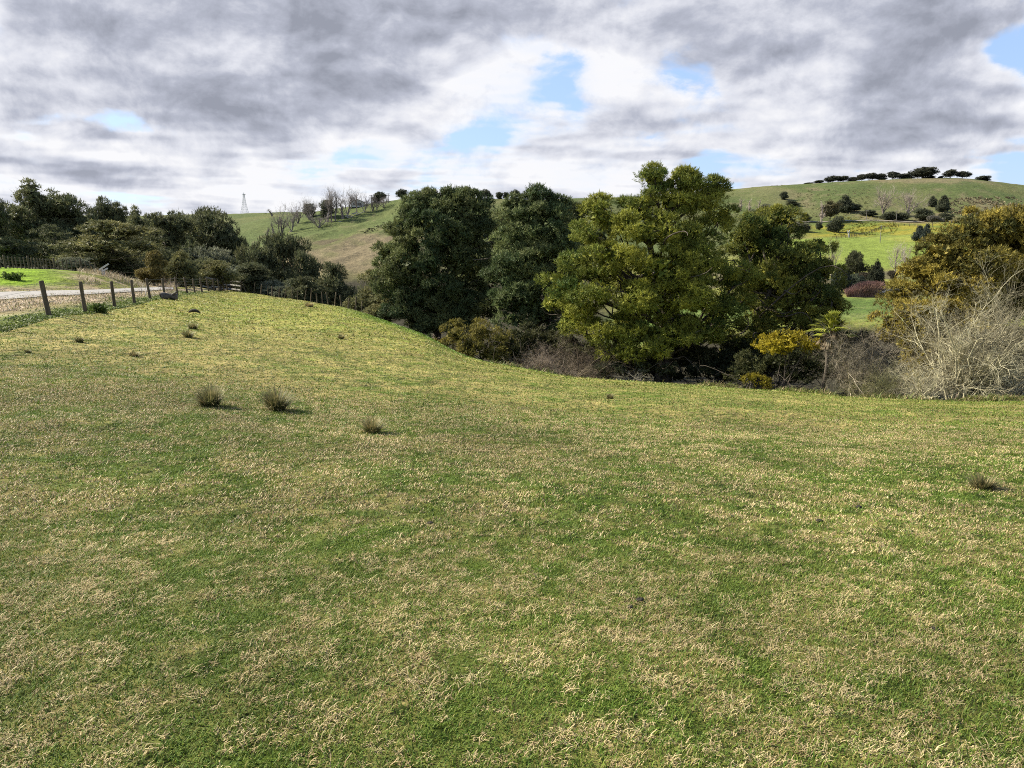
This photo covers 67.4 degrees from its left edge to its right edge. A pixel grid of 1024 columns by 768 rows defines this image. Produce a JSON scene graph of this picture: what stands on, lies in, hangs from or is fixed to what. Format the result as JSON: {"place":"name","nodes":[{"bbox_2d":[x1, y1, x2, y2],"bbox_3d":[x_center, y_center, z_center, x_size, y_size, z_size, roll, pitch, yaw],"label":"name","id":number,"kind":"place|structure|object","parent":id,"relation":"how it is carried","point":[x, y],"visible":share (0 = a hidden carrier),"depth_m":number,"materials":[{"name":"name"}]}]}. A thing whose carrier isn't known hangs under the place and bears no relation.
{"place":"outdoors","nodes":[
{"label":"outdoors","id":0,"kind":"place"},
{"bbox_2d":[0,287,172,298],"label":"gravel road","id":1,"kind":"structure","parent":0,"point":[23,294],"depth_m":44.77,"materials":[{"name":"gravel"}]},
{"bbox_2d":[0,267,200,312],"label":"verge grass","id":2,"kind":"structure","parent":0,"point":[39,298],"depth_m":42.42,"materials":[{"name":"plant"}]},
{"bbox_2d":[0,178,1023,767],"bbox_3d":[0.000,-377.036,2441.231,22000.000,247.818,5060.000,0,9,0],"label":"ground","id":3,"kind":"structure","parent":0,"point":[346,242],"depth_m":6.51,"materials":[{"name":"plant"}]},
{"bbox_2d":[0,198,14,242],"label":"evergreen tree","id":4,"kind":"object","parent":3,"relation":"on","point":[5,223],"visible":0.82,"depth_m":86.28,"materials":[{"name":"green plant"}]},
{"bbox_2d":[0,271,25,280],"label":"weed","id":5,"kind":"object","parent":3,"relation":"on","point":[13,276],"visible":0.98,"depth_m":52.36,"materials":[{"name":"green plant"}]},
{"bbox_2d":[0,235,45,268],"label":"evergreen tree","id":6,"kind":"object","parent":3,"relation":"on","point":[9,248],"visible":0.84,"depth_m":84.34,"materials":[{"name":"green plant"}]},
{"bbox_2d":[2,177,85,269],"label":"evergreen tree","id":7,"kind":"object","parent":3,"relation":"on","point":[34,209],"visible":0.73,"depth_m":93.89,"materials":[{"name":"green plant"}]},
{"bbox_2d":[0,255,95,271],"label":"batten fence","id":8,"kind":"object","parent":3,"relation":"on","point":[28,262],"visible":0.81,"depth_m":72.26,"materials":[{"name":"wood"}]},
{"bbox_2d":[23,223,82,269],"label":"evergreen tree","id":9,"kind":"object","parent":3,"relation":"on","point":[47,238],"visible":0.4,"depth_m":89.52,"materials":[{"name":"green plant"}]},
{"bbox_2d":[55,256,96,270],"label":"evergreen tree","id":10,"kind":"object","parent":3,"relation":"on","point":[77,262],"visible":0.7,"depth_m":78.41,"materials":[{"name":"green plant"}]},
{"bbox_2d":[56,196,106,271],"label":"evergreen tree","id":11,"kind":"object","parent":3,"relation":"on","point":[79,219],"visible":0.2,"depth_m":97.25,"materials":[{"name":"green plant"}]},
{"bbox_2d":[87,302,110,313],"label":"weed","id":12,"kind":"object","parent":3,"relation":"on","point":[98,308],"visible":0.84,"depth_m":31.42,"materials":[{"name":"green plant"}]},
{"bbox_2d":[0,288,207,331],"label":"weeds","id":13,"kind":"object","parent":3,"relation":"on","point":[32,318],"visible":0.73,"depth_m":29.76,"materials":[{"name":"green plant"}]},
{"bbox_2d":[45,219,165,274],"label":"evergreen tree","id":14,"kind":"object","parent":3,"relation":"on","point":[104,245],"visible":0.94,"depth_m":82.79,"materials":[{"name":"green plant"}]},
{"bbox_2d":[85,195,132,233],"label":"evergreen tree","id":15,"kind":"object","parent":3,"relation":"on","point":[105,211],"visible":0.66,"depth_m":108.52,"materials":[{"name":"green plant"}]},
{"bbox_2d":[0,277,227,320],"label":"wire fence","id":16,"kind":"object","parent":3,"relation":"on","point":[45,298],"visible":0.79,"depth_m":35.45,"materials":[{"name":"wood"}]},
{"bbox_2d":[87,250,145,278],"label":"evergreen tree","id":17,"kind":"object","parent":3,"relation":"on","point":[127,268],"visible":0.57,"depth_m":85.44,"materials":[{"name":"green plant"}]},
{"bbox_2d":[100,250,171,285],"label":"evergreen tree","id":18,"kind":"object","parent":3,"relation":"on","point":[153,271],"visible":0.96,"depth_m":68.76,"materials":[{"name":"green plant"}]},
{"bbox_2d":[117,205,155,262],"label":"evergreen tree","id":19,"kind":"object","parent":3,"relation":"on","point":[135,218],"visible":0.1,"depth_m":105.19,"materials":[{"name":"green plant"}]},
{"bbox_2d":[136,247,189,272],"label":"evergreen tree","id":20,"kind":"object","parent":3,"relation":"on","point":[166,255],"visible":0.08,"depth_m":95.35,"materials":[{"name":"green plant"}]},
{"bbox_2d":[129,211,200,263],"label":"evergreen tree","id":21,"kind":"object","parent":3,"relation":"on","point":[177,227],"visible":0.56,"depth_m":100.50,"materials":[{"name":"green plant"}]},
{"bbox_2d":[159,291,177,299],"bbox_3d":[-20.396,-5.252,45.688,1.009,0.543,0.702,-6,11,-31],"label":"log","id":22,"kind":"object","parent":3,"relation":"on","point":[164,295],"visible":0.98,"depth_m":45.67,"materials":[{"name":"grey wood"}]},
{"bbox_2d":[164,250,200,286],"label":"evergreen tree","id":23,"kind":"object","parent":3,"relation":"on","point":[180,268],"visible":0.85,"depth_m":76.72,"materials":[{"name":"green plant"}]},
{"bbox_2d":[167,208,199,257],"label":"evergreen tree","id":24,"kind":"object","parent":3,"relation":"on","point":[178,246],"visible":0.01,"depth_m":124.02,"materials":[{"name":"green plant"}]},
{"bbox_2d":[186,255,213,285],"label":"evergreen tree","id":25,"kind":"object","parent":3,"relation":"on","point":[194,262],"visible":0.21,"depth_m":92.35,"materials":[{"name":"green plant"}]},
{"bbox_2d":[182,382,230,406],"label":"rush clump","id":26,"kind":"object","parent":3,"relation":"on","point":[210,397],"visible":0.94,"depth_m":12.34,"materials":[{"name":"green plant"}]},
{"bbox_2d":[181,245,236,288],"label":"evergreen tree","id":27,"kind":"object","parent":3,"relation":"on","point":[214,254],"visible":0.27,"depth_m":105.73,"materials":[{"name":"green plant"}]},
{"bbox_2d":[180,206,244,289],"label":"evergreen tree","id":28,"kind":"object","parent":3,"relation":"on","point":[212,231],"visible":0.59,"depth_m":113.07,"materials":[{"name":"green plant"}]},
{"bbox_2d":[195,259,245,290],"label":"evergreen tree","id":29,"kind":"object","parent":3,"relation":"on","point":[218,270],"visible":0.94,"depth_m":82.34,"materials":[{"name":"green plant"}]},
{"bbox_2d":[201,277,241,291],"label":"rail fence","id":30,"kind":"object","parent":3,"relation":"on","point":[231,288],"visible":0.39,"depth_m":91.18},
{"bbox_2d":[195,265,254,292],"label":"evergreen tree","id":31,"kind":"object","parent":3,"relation":"on","point":[228,283],"visible":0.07,"depth_m":94.59,"materials":[{"name":"green plant"}]},
{"bbox_2d":[230,229,258,290],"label":"evergreen tree","id":32,"kind":"object","parent":3,"relation":"on","point":[243,240],"visible":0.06,"depth_m":117.91,"materials":[{"name":"green plant"}]},
{"bbox_2d":[230,262,274,293],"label":"evergreen tree","id":33,"kind":"object","parent":3,"relation":"on","point":[252,273],"visible":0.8,"depth_m":90.34,"materials":[{"name":"green plant"}]},
{"bbox_2d":[231,232,282,293],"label":"evergreen tree","id":34,"kind":"object","parent":3,"relation":"on","point":[259,256],"visible":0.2,"depth_m":104.89,"materials":[{"name":"green plant"}]},
{"bbox_2d":[256,279,295,297],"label":"evergreen tree","id":35,"kind":"object","parent":3,"relation":"on","point":[278,285],"visible":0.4,"depth_m":89.65,"materials":[{"name":"green plant"}]},
{"bbox_2d":[256,386,303,411],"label":"rush clump","id":36,"kind":"object","parent":3,"relation":"on","point":[275,401],"visible":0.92,"depth_m":12.42,"materials":[{"name":"green plant"}]},
{"bbox_2d":[268,203,296,232],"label":"bare tree","id":37,"kind":"object","parent":3,"relation":"on","point":[280,221],"visible":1,"depth_m":405.40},
{"bbox_2d":[262,230,311,281],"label":"evergreen tree","id":38,"kind":"object","parent":3,"relation":"on","point":[286,248],"visible":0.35,"depth_m":110.18,"materials":[{"name":"green plant"}]},
{"bbox_2d":[279,204,299,231],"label":"bare tree","id":39,"kind":"object","parent":3,"relation":"on","point":[293,220],"visible":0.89,"depth_m":415.14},
{"bbox_2d":[240,281,362,311],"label":"old fence","id":40,"kind":"object","parent":3,"relation":"on","point":[310,296],"visible":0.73,"depth_m":69.21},
{"bbox_2d":[281,249,326,295],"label":"evergreen tree","id":41,"kind":"object","parent":3,"relation":"on","point":[311,269],"visible":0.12,"depth_m":104.44,"materials":[{"name":"green plant"}]},
{"bbox_2d":[282,276,333,303],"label":"evergreen tree","id":42,"kind":"object","parent":3,"relation":"on","point":[302,285],"visible":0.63,"depth_m":86.75,"materials":[{"name":"green plant"}]},
{"bbox_2d":[299,196,319,219],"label":"bare tree","id":43,"kind":"object","parent":3,"relation":"on","point":[309,210],"visible":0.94,"depth_m":430.61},
{"bbox_2d":[299,214,332,227],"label":"scrub","id":44,"kind":"object","parent":3,"relation":"on","point":[319,223],"visible":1,"depth_m":409.51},
{"bbox_2d":[318,199,334,217],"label":"evergreen tree","id":45,"kind":"object","parent":3,"relation":"on","point":[323,213],"visible":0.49,"depth_m":423.33,"materials":[{"name":"green plant"}]},
{"bbox_2d":[310,187,347,221],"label":"bare tree","id":46,"kind":"object","parent":3,"relation":"on","point":[330,206],"visible":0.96,"depth_m":415.62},
{"bbox_2d":[327,188,343,220],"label":"bare tree","id":47,"kind":"object","parent":3,"relation":"on","point":[336,202],"visible":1,"depth_m":415.15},
{"bbox_2d":[314,261,358,310],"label":"evergreen tree","id":48,"kind":"object","parent":3,"relation":"on","point":[333,282],"visible":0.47,"depth_m":90.01,"materials":[{"name":"green plant"}]},
{"bbox_2d":[337,186,360,215],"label":"bare tree","id":49,"kind":"object","parent":3,"relation":"on","point":[349,202],"visible":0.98,"depth_m":421.52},
{"bbox_2d":[340,268,398,319],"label":"evergreen tree","id":50,"kind":"object","parent":3,"relation":"on","point":[364,297],"visible":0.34,"depth_m":78.47,"materials":[{"name":"green plant"}]},
{"bbox_2d":[351,415,391,432],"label":"rush clump","id":51,"kind":"object","parent":3,"relation":"on","point":[371,426],"visible":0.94,"depth_m":10.82,"materials":[{"name":"beige plant"}]},
{"bbox_2d":[372,191,386,203],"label":"evergreen tree","id":52,"kind":"object","parent":3,"relation":"on","point":[378,195],"visible":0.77,"depth_m":443.84,"materials":[{"name":"green plant"}]},
{"bbox_2d":[359,294,400,321],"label":"evergreen tree","id":53,"kind":"object","parent":3,"relation":"on","point":[374,310],"visible":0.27,"depth_m":69.02,"materials":[{"name":"green plant"}]},
{"bbox_2d":[367,183,500,340],"bbox_3d":[-6.634,-9.877,66.326,11.698,14.705,9.565,0,9,0],"label":"evergreen tree","id":54,"kind":"object","parent":3,"relation":"on","point":[428,305],"visible":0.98,"depth_m":64.67,"materials":[{"name":"green plant"}]},
{"bbox_2d":[434,317,550,362],"bbox_3d":[-1.560,-2.571,49.519,7.765,3.416,7.306,7,12,37],"label":"shrub","id":55,"kind":"object","parent":3,"relation":"on","point":[477,334],"visible":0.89,"depth_m":50.16,"materials":[{"name":"green plant"}]},
{"bbox_2d":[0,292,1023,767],"bbox_3d":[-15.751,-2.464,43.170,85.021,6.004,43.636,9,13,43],"label":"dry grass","id":56,"kind":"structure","parent":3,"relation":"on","point":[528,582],"depth_m":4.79,"materials":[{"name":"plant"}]},
{"bbox_2d":[478,180,582,368],"bbox_3d":[1.918,-8.092,59.418,9.271,15.209,7.429,-4,10,-21],"label":"evergreen tree","id":57,"kind":"object","parent":3,"relation":"on","point":[534,244],"visible":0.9,"depth_m":58.10,"materials":[{"name":"green plant"}]},
{"bbox_2d":[477,320,586,375],"bbox_3d":[1.914,-2.169,50.488,9.895,3.914,8.734,0,9,0],"label":"shrub","id":58,"kind":"object","parent":3,"relation":"on","point":[549,337],"visible":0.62,"depth_m":50.52,"materials":[{"name":"brown plant"}]},
{"bbox_2d":[468,201,613,372],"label":"evergreen tree","id":59,"kind":"object","parent":3,"relation":"on","point":[489,310],"visible":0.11,"depth_m":70.01,"materials":[{"name":"green plant"}]},
{"bbox_2d":[508,333,585,375],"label":"bare shrub","id":60,"kind":"object","parent":3,"relation":"on","point":[538,358],"visible":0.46,"depth_m":48.45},
{"bbox_2d":[523,336,636,379],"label":"bare shrub","id":61,"kind":"object","parent":3,"relation":"on","point":[584,369],"visible":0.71,"depth_m":47.15,"materials":[{"name":"plant"}]},
{"bbox_2d":[563,333,664,379],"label":"shrub","id":62,"kind":"object","parent":3,"relation":"on","point":[652,360],"visible":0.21,"depth_m":49.25,"materials":[{"name":"green plant"}]},
{"bbox_2d":[566,352,678,380],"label":"shrub","id":63,"kind":"object","parent":3,"relation":"on","point":[666,368],"visible":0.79,"depth_m":47.26,"materials":[{"name":"green plant"}]},
{"bbox_2d":[533,160,767,382],"bbox_3d":[9.217,-6.994,49.597,13.566,14.840,10.846,-7,12,-37],"label":"evergreen tree","id":64,"kind":"object","parent":3,"relation":"on","point":[689,279],"visible":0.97,"depth_m":48.06,"materials":[{"name":"green plant"}]},
{"bbox_2d":[649,348,797,388],"bbox_3d":[12.908,-0.802,48.306,9.828,3.895,10.159,0,9,0],"label":"shrub","id":65,"kind":"object","parent":3,"relation":"on","point":[692,370],"visible":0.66,"depth_m":47.77,"materials":[{"name":"green plant"}]},
{"bbox_2d":[670,338,802,385],"bbox_3d":[13.581,-0.987,49.053,10.609,4.052,9.777,0,9,0],"label":"shrub","id":66,"kind":"object","parent":3,"relation":"on","point":[702,354],"visible":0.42,"depth_m":48.87,"materials":[{"name":"green plant"}]},
{"bbox_2d":[699,361,780,389],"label":"shrub","id":67,"kind":"object","parent":3,"relation":"on","point":[752,378],"visible":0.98,"depth_m":42.60,"materials":[{"name":"green plant"}]},
{"bbox_2d":[687,346,852,390],"bbox_3d":[14.580,-0.538,43.822,10.794,3.557,9.190,6,11,34],"label":"shrub","id":68,"kind":"object","parent":3,"relation":"on","point":[749,363],"visible":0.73,"depth_m":43.87,"materials":[{"name":"green plant"}]},
{"bbox_2d":[703,203,854,390],"bbox_3d":[17.348,-5.721,52.313,12.876,13.305,10.876,0,9,0],"label":"evergreen tree","id":69,"kind":"object","parent":3,"relation":"on","point":[785,287],"visible":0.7,"depth_m":51.73,"materials":[{"name":"green plant"}]},
{"bbox_2d":[717,328,858,389],"bbox_3d":[16.321,-1.336,43.515,8.862,3.923,3.549,0,9,0],"label":"shrub","id":70,"kind":"object","parent":3,"relation":"on","point":[777,344],"visible":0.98,"depth_m":42.60,"materials":[{"name":"yellow plant"}]},
{"bbox_2d":[789,221,812,231],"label":"evergreen tree","id":71,"kind":"object","parent":3,"relation":"on","point":[805,225],"visible":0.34,"depth_m":411.82,"materials":[{"name":"green plant"}]},
{"bbox_2d":[818,201,842,220],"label":"evergreen tree","id":72,"kind":"object","parent":3,"relation":"on","point":[830,208],"visible":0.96,"depth_m":462.05,"materials":[{"name":"green plant"}]},
{"bbox_2d":[792,189,868,216],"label":"scrub","id":73,"kind":"object","parent":3,"relation":"on","point":[831,200],"visible":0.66,"depth_m":548.32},
{"bbox_2d":[805,310,856,390],"bbox_3d":[17.057,-1.538,41.212,2.853,4.858,2.658,0,9,0],"label":"cabbage palm","id":74,"kind":"object","parent":3,"relation":"on","point":[830,319],"visible":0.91,"depth_m":40.94,"materials":[{"name":"green plant"}]},
{"bbox_2d":[831,216,844,231],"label":"bush","id":75,"kind":"object","parent":3,"relation":"on","point":[838,222],"visible":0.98,"depth_m":416.06,"materials":[{"name":"green plant"}]},
{"bbox_2d":[829,268,853,292],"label":"bush","id":76,"kind":"object","parent":3,"relation":"on","point":[847,285],"visible":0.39,"depth_m":177.24,"materials":[{"name":"green plant"}]},
{"bbox_2d":[837,194,854,211],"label":"evergreen tree","id":77,"kind":"object","parent":3,"relation":"on","point":[847,203],"visible":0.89,"depth_m":495.07,"materials":[{"name":"green plant"}]},
{"bbox_2d":[844,250,869,275],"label":"evergreen tree","id":78,"kind":"object","parent":3,"relation":"on","point":[855,259],"visible":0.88,"depth_m":188.40,"materials":[{"name":"green plant"}]},
{"bbox_2d":[849,272,867,284],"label":"bush","id":79,"kind":"object","parent":3,"relation":"on","point":[856,279],"visible":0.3,"depth_m":181.40,"materials":[{"name":"green plant"}]},
{"bbox_2d":[844,280,885,296],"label":"hedge","id":80,"kind":"object","parent":3,"relation":"on","point":[871,288],"visible":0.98,"depth_m":169.14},
{"bbox_2d":[833,216,897,235],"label":"scrub","id":81,"kind":"object","parent":3,"relation":"on","point":[891,230],"visible":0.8,"depth_m":435.44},
{"bbox_2d":[811,323,921,395],"bbox_3d":[21.359,-0.923,47.154,9.424,5.822,11.069,-2,10,-10],"label":"shrub","id":82,"kind":"object","parent":3,"relation":"on","point":[867,334],"visible":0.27,"depth_m":46.86,"materials":[{"name":"grey plant"}]},
{"bbox_2d":[859,209,877,216],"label":"bush","id":83,"kind":"object","parent":3,"relation":"on","point":[870,212],"visible":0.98,"depth_m":480.91,"materials":[{"name":"green plant"}]},
{"bbox_2d":[833,353,915,396],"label":"bare shrub","id":84,"kind":"object","parent":3,"relation":"on","point":[879,385],"visible":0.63,"depth_m":39.38,"materials":[{"name":"plant"}]},
{"bbox_2d":[865,258,885,288],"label":"evergreen tree","id":85,"kind":"object","parent":3,"relation":"on","point":[876,272],"visible":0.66,"depth_m":185.38,"materials":[{"name":"green plant"}]},
{"bbox_2d":[798,300,954,397],"bbox_3d":[18.985,-1.435,40.481,8.018,6.570,10.865,0,9,0],"label":"bare shrub","id":86,"kind":"object","parent":3,"relation":"on","point":[849,368],"visible":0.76,"depth_m":40.30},
{"bbox_2d":[873,184,901,213],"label":"bare tree","id":87,"kind":"object","parent":3,"relation":"on","point":[883,201],"visible":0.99,"depth_m":490.03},
{"bbox_2d":[879,211,898,219],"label":"bush","id":88,"kind":"object","parent":3,"relation":"on","point":[889,215],"visible":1,"depth_m":467.39,"materials":[{"name":"green plant"}]},
{"bbox_2d":[885,239,911,270],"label":"bare tree","id":89,"kind":"object","parent":3,"relation":"on","point":[898,252],"visible":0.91,"depth_m":212.34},
{"bbox_2d":[894,212,910,219],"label":"bush","id":90,"kind":"object","parent":3,"relation":"on","point":[902,216],"visible":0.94,"depth_m":466.30,"materials":[{"name":"green plant"}]},
{"bbox_2d":[896,187,930,213],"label":"bare tree","id":91,"kind":"object","parent":3,"relation":"on","point":[908,200],"visible":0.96,"depth_m":485.79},
{"bbox_2d":[911,224,922,240],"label":"evergreen tree","id":92,"kind":"object","parent":3,"relation":"on","point":[917,233],"visible":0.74,"depth_m":351.27,"materials":[{"name":"green plant"}]},
{"bbox_2d":[883,349,963,399],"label":"bare shrub","id":93,"kind":"object","parent":3,"relation":"on","point":[917,389],"visible":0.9,"depth_m":37.52,"materials":[{"name":"plant"}]},
{"bbox_2d":[907,167,940,177],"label":"evergreen tree","id":94,"kind":"object","parent":3,"relation":"on","point":[922,172],"visible":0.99,"depth_m":661.54,"materials":[{"name":"green plant"}]},
{"bbox_2d":[913,208,935,220],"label":"bush","id":95,"kind":"object","parent":3,"relation":"on","point":[922,214],"visible":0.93,"depth_m":462.57,"materials":[{"name":"green plant"}]},
{"bbox_2d":[919,223,931,240],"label":"evergreen tree","id":96,"kind":"object","parent":3,"relation":"on","point":[926,230],"visible":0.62,"depth_m":341.51,"materials":[{"name":"green plant"}]},
{"bbox_2d":[926,215,945,228],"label":"evergreen tree","id":97,"kind":"object","parent":3,"relation":"on","point":[931,218],"visible":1,"depth_m":404.21,"materials":[{"name":"green plant"}]},
{"bbox_2d":[935,195,951,211],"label":"evergreen tree","id":98,"kind":"object","parent":3,"relation":"on","point":[944,204],"visible":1,"depth_m":499.60,"materials":[{"name":"green plant"}]},
{"bbox_2d":[865,242,1023,399],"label":"bare shrub","id":99,"kind":"object","parent":3,"relation":"on","point":[959,352],"visible":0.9,"depth_m":37.06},
{"bbox_2d":[866,202,1023,398],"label":"evergreen tree","id":100,"kind":"object","parent":3,"relation":"on","point":[949,257],"visible":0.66,"depth_m":41.52,"materials":[{"name":"green plant"}]},
{"bbox_2d":[941,169,957,177],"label":"evergreen tree","id":101,"kind":"object","parent":3,"relation":"on","point":[950,173],"visible":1,"depth_m":662.08,"materials":[{"name":"green plant"}]},
{"bbox_2d":[906,352,1023,397],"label":"shrub","id":102,"kind":"object","parent":3,"relation":"on","point":[1018,394],"visible":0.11,"depth_m":39.67,"materials":[{"name":"grey plant"}]},
{"bbox_2d":[914,281,1023,397],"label":"bare shrub","id":103,"kind":"object","parent":3,"relation":"on","point":[990,385],"visible":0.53,"depth_m":36.97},
{"bbox_2d":[929,196,1023,215],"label":"scrub","id":104,"kind":"object","parent":3,"relation":"on","point":[970,198],"visible":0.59,"depth_m":540.24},
{"bbox_2d":[962,472,1009,489],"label":"rush clump","id":105,"kind":"object","parent":3,"relation":"on","point":[979,482],"visible":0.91,"depth_m":8.08,"materials":[{"name":"beige plant"}]},
{"bbox_2d":[0,0,1023,215],"label":"sky","id":106,"kind":"structure","parent":0,"point":[164,106],"materials":[{"name":"grey"}]},
{"bbox_2d":[488,359,1023,401],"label":"edge grass","id":107,"kind":"structure","parent":0,"point":[992,397],"depth_m":38.34,"materials":[{"name":"plant"}]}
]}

